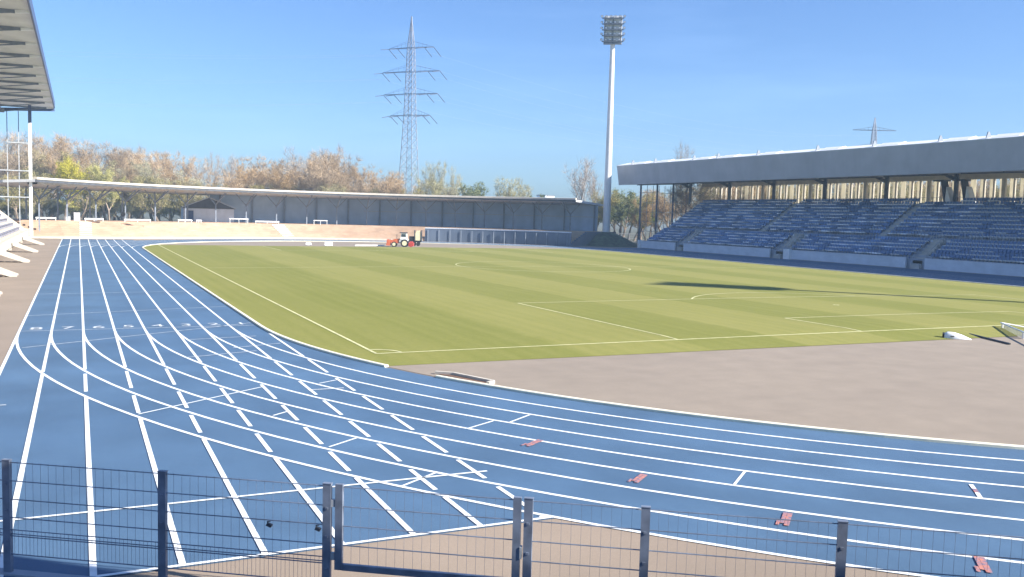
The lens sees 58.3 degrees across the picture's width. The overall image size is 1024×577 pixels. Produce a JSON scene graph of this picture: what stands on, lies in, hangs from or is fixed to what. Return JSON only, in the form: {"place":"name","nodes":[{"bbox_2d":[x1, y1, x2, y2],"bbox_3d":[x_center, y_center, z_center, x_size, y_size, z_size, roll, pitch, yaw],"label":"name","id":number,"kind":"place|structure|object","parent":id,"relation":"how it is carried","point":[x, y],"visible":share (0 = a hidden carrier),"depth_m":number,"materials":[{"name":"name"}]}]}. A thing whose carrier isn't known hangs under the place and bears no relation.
{"place":"outdoors","nodes":[
{"label":"outdoors","id":0,"kind":"place"},
{"bbox_2d":[3,206,670,243],"bbox_3d":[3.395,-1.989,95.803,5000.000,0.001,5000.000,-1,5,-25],"label":"ground","id":1,"kind":"structure","parent":0,"point":[599,228],"depth_m":465.80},
{"bbox_2d":[0,172,36,218],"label":"bushy tree","id":2,"kind":"object","parent":1,"relation":"on","point":[10,192],"visible":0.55,"depth_m":223.10,"materials":[{"name":"green plant"}]},
{"bbox_2d":[1,130,35,217],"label":"bare tree","id":3,"kind":"object","parent":1,"relation":"on","point":[11,145],"visible":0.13,"depth_m":272.80,"materials":[{"name":"brown plant"}]},
{"bbox_2d":[0,144,41,215],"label":"bare tree","id":4,"kind":"object","parent":1,"relation":"on","point":[10,167],"visible":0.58,"depth_m":231.97,"materials":[{"name":"brown plant"}]},
{"bbox_2d":[16,171,53,218],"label":"bushy tree","id":5,"kind":"object","parent":1,"relation":"on","point":[40,192],"visible":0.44,"depth_m":228.73,"materials":[{"name":"green plant"}]},
{"bbox_2d":[0,127,71,218],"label":"bare tree","id":6,"kind":"object","parent":1,"relation":"on","point":[23,139],"visible":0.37,"depth_m":247.99,"materials":[{"name":"brown plant"}]},
{"bbox_2d":[21,196,64,216],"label":"budding tree","id":7,"kind":"object","parent":1,"relation":"on","point":[51,209],"visible":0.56,"depth_m":235.98,"materials":[{"name":"grey plant"}]},
{"bbox_2d":[16,137,70,216],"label":"bare tree","id":8,"kind":"object","parent":1,"relation":"on","point":[56,149],"visible":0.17,"depth_m":253.54,"materials":[{"name":"brown plant"}]},
{"bbox_2d":[24,148,62,216],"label":"bare tree","id":9,"kind":"object","parent":1,"relation":"on","point":[43,166],"visible":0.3,"depth_m":244.25,"materials":[{"name":"brown plant"}]},
{"bbox_2d":[13,147,75,218],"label":"bushy tree","id":10,"kind":"object","parent":1,"relation":"on","point":[35,168],"visible":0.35,"depth_m":240.83,"materials":[{"name":"brown plant"}]},
{"bbox_2d":[34,131,81,216],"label":"bare tree","id":11,"kind":"object","parent":1,"relation":"on","point":[54,143],"visible":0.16,"depth_m":258.58,"materials":[{"name":"brown plant"}]},
{"bbox_2d":[37,151,87,219],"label":"bare tree","id":12,"kind":"object","parent":1,"relation":"on","point":[49,166],"visible":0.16,"depth_m":238.96,"materials":[{"name":"brown plant"}]},
{"bbox_2d":[48,156,93,216],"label":"leafy tree","id":13,"kind":"object","parent":1,"relation":"on","point":[64,171],"visible":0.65,"depth_m":206.81,"materials":[{"name":"yellow plant"}]},
{"bbox_2d":[59,197,96,219],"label":"leafy tree","id":14,"kind":"object","parent":1,"relation":"on","point":[71,208],"visible":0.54,"depth_m":228.28,"materials":[{"name":"green plant"}]},
{"bbox_2d":[57,150,102,217],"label":"bare tree","id":15,"kind":"object","parent":1,"relation":"on","point":[91,155],"visible":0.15,"depth_m":234.40,"materials":[{"name":"brown plant"}]},
{"bbox_2d":[70,176,110,219],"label":"bushy tree","id":16,"kind":"object","parent":1,"relation":"on","point":[81,200],"visible":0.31,"depth_m":226.49,"materials":[{"name":"green plant"}]},
{"bbox_2d":[71,137,124,219],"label":"bare tree","id":17,"kind":"object","parent":1,"relation":"on","point":[80,151],"visible":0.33,"depth_m":259.50,"materials":[{"name":"brown plant"}]},
{"bbox_2d":[79,160,117,219],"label":"bushy tree","id":18,"kind":"object","parent":1,"relation":"on","point":[96,193],"visible":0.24,"depth_m":228.86,"materials":[{"name":"brown plant"}]},
{"bbox_2d":[81,142,132,217],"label":"bare tree","id":19,"kind":"object","parent":1,"relation":"on","point":[102,157],"visible":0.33,"depth_m":250.60,"materials":[{"name":"brown plant"}]},
{"bbox_2d":[88,163,129,219],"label":"leafy tree","id":20,"kind":"object","parent":1,"relation":"on","point":[107,178],"visible":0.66,"depth_m":209.23,"materials":[{"name":"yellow plant"}]},
{"bbox_2d":[93,142,141,219],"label":"bare tree","id":21,"kind":"object","parent":1,"relation":"on","point":[118,161],"visible":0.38,"depth_m":251.05,"materials":[{"name":"brown plant"}]},
{"bbox_2d":[105,158,137,219],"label":"budding tree","id":22,"kind":"object","parent":1,"relation":"on","point":[120,172],"visible":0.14,"depth_m":242.80,"materials":[{"name":"grey plant"}]},
{"bbox_2d":[109,160,153,214],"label":"bare tree","id":23,"kind":"object","parent":1,"relation":"on","point":[130,176],"visible":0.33,"depth_m":231.90,"materials":[{"name":"brown plant"}]},
{"bbox_2d":[120,199,153,218],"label":"budding tree","id":24,"kind":"object","parent":1,"relation":"on","point":[134,212],"visible":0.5,"depth_m":230.74,"materials":[{"name":"green plant"}]},
{"bbox_2d":[124,175,166,220],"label":"bushy tree","id":25,"kind":"object","parent":1,"relation":"on","point":[145,196],"visible":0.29,"depth_m":228.06,"materials":[{"name":"green plant"}]},
{"bbox_2d":[128,176,171,220],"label":"bushy tree","id":26,"kind":"object","parent":1,"relation":"on","point":[160,203],"visible":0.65,"depth_m":224.39,"materials":[{"name":"green plant"}]},
{"bbox_2d":[128,151,174,216],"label":"bare tree","id":27,"kind":"object","parent":1,"relation":"on","point":[153,165],"visible":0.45,"depth_m":251.23,"materials":[{"name":"brown plant"}]},
{"bbox_2d":[133,160,169,220],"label":"budding tree","id":28,"kind":"object","parent":1,"relation":"on","point":[147,172],"visible":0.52,"depth_m":231.77,"materials":[{"name":"grey plant"}]},
{"bbox_2d":[141,201,186,220],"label":"leafy tree","id":29,"kind":"object","parent":1,"relation":"on","point":[174,210],"visible":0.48,"depth_m":233.88,"materials":[{"name":"green plant"}]},
{"bbox_2d":[149,166,183,220],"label":"bare tree","id":30,"kind":"object","parent":1,"relation":"on","point":[170,176],"visible":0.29,"depth_m":238.92,"materials":[{"name":"brown plant"}]},
{"bbox_2d":[152,149,190,218],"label":"bare tree","id":31,"kind":"object","parent":1,"relation":"on","point":[168,161],"visible":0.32,"depth_m":275.67,"materials":[{"name":"brown plant"}]},
{"bbox_2d":[161,170,207,203],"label":"budding tree","id":32,"kind":"object","parent":1,"relation":"on","point":[189,182],"visible":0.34,"depth_m":231.34,"materials":[{"name":"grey plant"}]},
{"bbox_2d":[168,180,204,213],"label":"bushy tree","id":33,"kind":"object","parent":1,"relation":"on","point":[178,202],"visible":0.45,"depth_m":228.59,"materials":[{"name":"green plant"}]},
{"bbox_2d":[173,153,212,185],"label":"bare tree","id":34,"kind":"object","parent":1,"relation":"on","point":[185,170],"visible":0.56,"depth_m":270.38,"materials":[{"name":"brown plant"}]},
{"bbox_2d":[176,170,218,199],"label":"bare tree","id":35,"kind":"object","parent":1,"relation":"on","point":[200,181],"visible":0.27,"depth_m":234.24,"materials":[{"name":"brown plant"}]},
{"bbox_2d":[180,197,236,221],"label":"hut","id":36,"kind":"object","parent":1,"relation":"on","point":[203,210],"visible":0.73,"depth_m":181.25,"materials":[{"name":"grey metal"}]},
{"bbox_2d":[199,152,225,184],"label":"bare tree","id":37,"kind":"object","parent":1,"relation":"on","point":[215,171],"visible":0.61,"depth_m":240.96,"materials":[{"name":"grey plant"}]},
{"bbox_2d":[206,170,246,187],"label":"bare tree","id":38,"kind":"object","parent":1,"relation":"on","point":[231,183],"visible":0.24,"depth_m":227.27,"materials":[{"name":"brown plant"}]},
{"bbox_2d":[220,156,238,187],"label":"bare tree","id":39,"kind":"object","parent":1,"relation":"on","point":[232,163],"visible":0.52,"depth_m":243.51,"materials":[{"name":"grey plant"}]},
{"bbox_2d":[222,157,248,186],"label":"bare tree","id":40,"kind":"object","parent":1,"relation":"on","point":[238,166],"visible":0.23,"depth_m":266.00,"materials":[{"name":"brown plant"}]},
{"bbox_2d":[234,166,279,188],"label":"bare tree","id":41,"kind":"object","parent":1,"relation":"on","point":[245,177],"visible":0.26,"depth_m":242.88,"materials":[{"name":"brown plant"}]},
{"bbox_2d":[244,153,288,188],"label":"bare tree","id":42,"kind":"object","parent":1,"relation":"on","point":[258,163],"visible":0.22,"depth_m":268.79,"materials":[{"name":"brown plant"}]},
{"bbox_2d":[247,166,289,189],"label":"bare tree","id":43,"kind":"object","parent":1,"relation":"on","point":[263,180],"visible":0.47,"depth_m":235.44,"materials":[{"name":"brown plant"}]},
{"bbox_2d":[266,167,303,190],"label":"bare tree","id":44,"kind":"object","parent":1,"relation":"on","point":[289,182],"visible":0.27,"depth_m":232.12,"materials":[{"name":"brown plant"}]},
{"bbox_2d":[268,170,313,190],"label":"bare tree","id":45,"kind":"object","parent":1,"relation":"on","point":[282,184],"visible":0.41,"depth_m":226.00,"materials":[{"name":"brown plant"}]},
{"bbox_2d":[283,145,305,190],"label":"bare tree","id":46,"kind":"object","parent":1,"relation":"on","point":[294,158],"visible":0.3,"depth_m":261.89,"materials":[{"name":"brown plant"}]},
{"bbox_2d":[276,157,334,190],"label":"bare tree","id":47,"kind":"object","parent":1,"relation":"on","point":[310,168],"visible":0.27,"depth_m":234.08,"materials":[{"name":"brown plant"}]},
{"bbox_2d":[294,156,341,190],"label":"bare tree","id":48,"kind":"object","parent":1,"relation":"on","point":[325,164],"visible":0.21,"depth_m":235.76,"materials":[{"name":"brown plant"}]},
{"bbox_2d":[298,162,345,191],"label":"bare tree","id":49,"kind":"object","parent":1,"relation":"on","point":[323,177],"visible":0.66,"depth_m":227.03,"materials":[{"name":"brown plant"}]},
{"bbox_2d":[303,146,345,183],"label":"bare tree","id":50,"kind":"object","parent":1,"relation":"on","point":[325,158],"visible":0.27,"depth_m":252.71,"materials":[{"name":"brown plant"}]},
{"bbox_2d":[321,168,357,191],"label":"bare tree","id":51,"kind":"object","parent":1,"relation":"on","point":[348,181],"visible":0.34,"depth_m":234.54,"materials":[{"name":"brown plant"}]},
{"bbox_2d":[325,152,366,191],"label":"bare tree","id":52,"kind":"object","parent":1,"relation":"on","point":[348,166],"visible":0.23,"depth_m":270.69,"materials":[{"name":"brown plant"}]},
{"bbox_2d":[334,164,374,192],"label":"bare tree","id":53,"kind":"object","parent":1,"relation":"on","point":[357,177],"visible":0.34,"depth_m":267.86,"materials":[{"name":"brown plant"}]},
{"bbox_2d":[341,175,380,192],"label":"bare tree","id":54,"kind":"object","parent":1,"relation":"on","point":[364,191],"visible":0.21,"depth_m":238.48,"materials":[{"name":"brown plant"}]},
{"bbox_2d":[358,178,405,193],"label":"bare tree","id":55,"kind":"object","parent":1,"relation":"on","point":[393,190],"visible":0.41,"depth_m":226.60,"materials":[{"name":"brown plant"}]},
{"bbox_2d":[377,166,406,190],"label":"bare tree","id":56,"kind":"object","parent":1,"relation":"on","point":[394,178],"visible":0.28,"depth_m":258.38,"materials":[{"name":"brown plant"}]},
{"bbox_2d":[375,16,446,193],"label":"power pylon","id":57,"kind":"object","parent":1,"relation":"on","point":[412,48],"visible":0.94,"depth_m":274.32,"materials":[{"name":"metal"}]},
{"bbox_2d":[408,159,448,194],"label":"budding tree","id":58,"kind":"object","parent":1,"relation":"on","point":[433,180],"visible":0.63,"depth_m":237.34,"materials":[{"name":"green plant"}]},
{"bbox_2d":[416,178,465,195],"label":"budding tree","id":59,"kind":"object","parent":1,"relation":"on","point":[437,192],"visible":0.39,"depth_m":234.57,"materials":[{"name":"green plant"}]},
{"bbox_2d":[436,164,462,195],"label":"budding tree","id":60,"kind":"object","parent":1,"relation":"on","point":[452,185],"visible":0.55,"depth_m":239.61,"materials":[{"name":"green plant"}]},
{"bbox_2d":[457,181,486,195],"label":"leafy tree","id":61,"kind":"object","parent":1,"relation":"on","point":[472,192],"visible":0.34,"depth_m":246.39,"materials":[{"name":"green plant"}]},
{"bbox_2d":[493,175,528,196],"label":"budding tree","id":62,"kind":"object","parent":1,"relation":"on","point":[505,193],"visible":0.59,"depth_m":225.08,"materials":[{"name":"green plant"}]},
{"bbox_2d":[500,175,533,196],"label":"budding tree","id":63,"kind":"object","parent":1,"relation":"on","point":[526,192],"visible":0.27,"depth_m":229.31,"materials":[{"name":"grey plant"}]},
{"bbox_2d":[562,157,595,201],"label":"bare tree","id":64,"kind":"object","parent":1,"relation":"on","point":[584,181],"visible":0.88,"depth_m":216.20,"materials":[{"name":"grey plant"}]},
{"bbox_2d":[586,168,602,202],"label":"bare tree","id":65,"kind":"object","parent":1,"relation":"on","point":[594,188],"visible":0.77,"depth_m":221.77,"materials":[{"name":"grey plant"}]},
{"bbox_2d":[590,188,622,227],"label":"bushy tree","id":66,"kind":"object","parent":1,"relation":"on","point":[613,201],"visible":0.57,"depth_m":208.04,"materials":[{"name":"green plant"}]},
{"bbox_2d":[585,232,636,246],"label":"mound","id":67,"kind":"object","parent":1,"relation":"on","point":[605,239],"visible":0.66,"depth_m":181.00,"materials":[{"name":"green plant"}]},
{"bbox_2d":[600,15,625,231],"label":"floodlight mast","id":68,"kind":"object","parent":67,"relation":"on","point":[612,29],"visible":0.94,"depth_m":185.81,"materials":[{"name":"metal"}]},
{"bbox_2d":[603,188,635,235],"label":"leafy tree","id":69,"kind":"object","parent":1,"relation":"on","point":[617,222],"visible":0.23,"depth_m":230.50,"materials":[{"name":"green plant"}]},
{"bbox_2d":[612,193,646,236],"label":"leafy tree","id":70,"kind":"object","parent":1,"relation":"on","point":[629,207],"visible":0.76,"depth_m":205.89,"materials":[{"name":"green plant"}]},
{"bbox_2d":[629,198,654,240],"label":"bare tree","id":71,"kind":"object","parent":1,"relation":"on","point":[633,215],"visible":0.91,"depth_m":200.20,"materials":[{"name":"brown plant"}]},
{"bbox_2d":[629,192,655,242],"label":"bushy tree","id":72,"kind":"object","parent":1,"relation":"on","point":[651,194],"visible":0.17,"depth_m":212.47,"materials":[{"name":"green plant"}]},
{"bbox_2d":[646,188,680,227],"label":"bare tree","id":73,"kind":"object","parent":1,"relation":"on","point":[668,209],"visible":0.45,"depth_m":223.80,"materials":[{"name":"brown plant"}]},
{"bbox_2d":[665,184,710,217],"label":"bare tree","id":74,"kind":"object","parent":1,"relation":"on","point":[682,196],"visible":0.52,"depth_m":192.13,"materials":[{"name":"brown plant"}]},
{"bbox_2d":[687,183,744,206],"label":"bare tree","id":75,"kind":"object","parent":1,"relation":"on","point":[706,196],"visible":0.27,"depth_m":184.98,"materials":[{"name":"brown plant"}]},
{"bbox_2d":[694,185,755,202],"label":"budding tree","id":76,"kind":"object","parent":1,"relation":"on","point":[712,193],"visible":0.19,"depth_m":186.48,"materials":[{"name":"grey plant"}]},
{"bbox_2d":[776,184,846,203],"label":"bushy tree","id":77,"kind":"object","parent":1,"relation":"on","point":[819,195],"visible":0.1,"depth_m":170.10,"materials":[{"name":"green plant"}]},
{"bbox_2d":[854,118,895,186],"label":"power pylon","id":78,"kind":"object","parent":1,"relation":"on","point":[874,130],"visible":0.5,"depth_m":514.71,"materials":[{"name":"metal"}]},
{"bbox_2d":[874,182,941,202],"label":"budding tree","id":79,"kind":"object","parent":1,"relation":"on","point":[915,189],"visible":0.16,"depth_m":161.11,"materials":[{"name":"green plant"}]},
{"bbox_2d":[932,179,997,201],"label":"bare tree","id":80,"kind":"object","parent":1,"relation":"on","point":[959,192],"visible":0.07,"depth_m":152.04,"materials":[{"name":"brown plant"}]},
{"bbox_2d":[0,238,1016,576],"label":"apron","id":81,"kind":"object","parent":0,"point":[18,294],"depth_m":14.63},
{"bbox_2d":[0,0,54,293],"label":"stand","id":82,"kind":"object","parent":81,"relation":"on","point":[25,83],"visible":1,"depth_m":103.41,"materials":[{"name":"metal"}]},
{"bbox_2d":[0,568,92,576],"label":"fence footing","id":83,"kind":"object","parent":81,"relation":"on","point":[20,573],"depth_m":13.23,"materials":[{"name":"grey concrete"}]},
{"bbox_2d":[0,458,332,576],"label":"fence","id":84,"kind":"object","parent":83,"relation":"on","point":[162,529],"visible":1,"depth_m":12.88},
{"bbox_2d":[330,483,521,576],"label":"gate","id":85,"kind":"structure","parent":84,"relation":"attached to","point":[337,503],"depth_m":12.33,"materials":[{"name":"metal"}]},
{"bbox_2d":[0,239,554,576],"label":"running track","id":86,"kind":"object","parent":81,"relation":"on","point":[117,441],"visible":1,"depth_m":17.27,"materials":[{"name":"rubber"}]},
{"bbox_2d":[0,177,615,245],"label":"curved stand","id":87,"kind":"object","parent":81,"relation":"on","point":[482,219],"visible":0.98,"depth_m":183.69,"materials":[{"name":"beige concrete"}]},
{"bbox_2d":[522,497,1023,576],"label":"fence","id":88,"kind":"object","parent":81,"relation":"on","point":[841,549],"visible":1,"depth_m":11.75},
{"bbox_2d":[617,132,1023,276],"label":"grandstand","id":89,"kind":"object","parent":81,"relation":"on","point":[992,158],"visible":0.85,"depth_m":136.80,"materials":[{"name":"grey concrete"}]},
{"bbox_2d":[649,197,1023,263],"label":"stadium seats","id":90,"kind":"object","parent":89,"relation":"on","point":[755,214],"visible":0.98,"depth_m":143.96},
{"bbox_2d":[933,180,952,203],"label":"slanted screen","id":91,"kind":"object","parent":89,"relation":"on","point":[947,192],"visible":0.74,"depth_m":131.64,"materials":[{"name":"white paint"}]},
{"bbox_2d":[952,179,975,203],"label":"slanted screen","id":92,"kind":"object","parent":89,"relation":"on","point":[967,191],"visible":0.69,"depth_m":128.74,"materials":[{"name":"white paint"}]},
{"bbox_2d":[0,0,1023,221],"label":"sky","id":93,"kind":"structure","parent":0,"point":[810,70],"materials":[{"name":"blue"}]},
{"bbox_2d":[16,239,1023,576],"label":"track","id":94,"kind":"structure","parent":0,"point":[70,347],"depth_m":22.17,"materials":[{"name":"rubber"}]},
{"bbox_2d":[23,291,277,357],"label":"thin marks","id":95,"kind":"object","parent":94,"relation":"on","point":[154,333],"visible":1,"depth_m":39.20},
{"bbox_2d":[0,239,745,576],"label":"sprint lines","id":96,"kind":"object","parent":94,"relation":"on","point":[90,511],"visible":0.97,"depth_m":19.00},
{"bbox_2d":[15,239,1023,576],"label":"lane lines","id":97,"kind":"object","parent":94,"relation":"on","point":[505,435],"visible":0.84,"depth_m":21.67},
{"bbox_2d":[522,439,992,572],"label":"red track marks","id":98,"kind":"object","parent":94,"relation":"on","point":[981,562],"visible":0.95,"depth_m":16.50,"materials":[{"name":"paint"}]},
{"bbox_2d":[157,241,1023,444],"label":"infield","id":99,"kind":"object","parent":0,"point":[972,389],"visible":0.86,"depth_m":31.06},
{"bbox_2d":[386,232,413,246],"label":"tractor","id":100,"kind":"object","parent":99,"relation":"on","point":[403,240],"visible":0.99,"depth_m":146.76,"materials":[{"name":"red paint"}]},
{"bbox_2d":[408,230,421,245],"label":"utility trailer","id":101,"kind":"object","parent":99,"relation":"on","point":[417,236],"visible":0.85,"depth_m":153.06,"materials":[{"name":"beige metal"}]},
{"bbox_2d":[435,371,494,383],"bbox_3d":[-1.531,2.913,30.108,2.640,0.100,0.449,6,6,44],"label":"drain pit","id":102,"kind":"object","parent":99,"relation":"on","point":[467,377],"visible":0.94,"depth_m":30.18,"materials":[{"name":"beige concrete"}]},
{"bbox_2d":[142,241,1023,449],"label":"kerb","id":103,"kind":"structure","parent":99,"relation":"on","point":[917,438],"depth_m":26.66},
{"bbox_2d":[144,245,1023,365],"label":"pitch","id":104,"kind":"object","parent":99,"relation":"on","point":[389,299],"visible":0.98,"depth_m":58.23,"materials":[{"name":"green plant"}]},
{"bbox_2d":[159,245,1023,353],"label":"pitch markings","id":105,"kind":"object","parent":104,"relation":"on","point":[574,315],"visible":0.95,"depth_m":48.02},
{"bbox_2d":[942,332,970,339],"bbox_3d":[21.579,2.280,44.496,1.275,0.316,0.540,4,5,27],"label":"equipment box","id":106,"kind":"object","parent":104,"relation":"on","point":[952,335],"visible":1,"depth_m":44.38,"materials":[{"name":"white paint"}]},
{"bbox_2d":[1000,322,1023,338],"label":"goal frame","id":107,"kind":"object","parent":99,"relation":"on","point":[1003,325],"visible":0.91,"depth_m":47.49,"materials":[{"name":"white paint"}]},
{"bbox_2d":[620,248,1023,280],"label":"blue apron","id":108,"kind":"object","parent":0,"point":[886,268],"visible":1,"depth_m":123.03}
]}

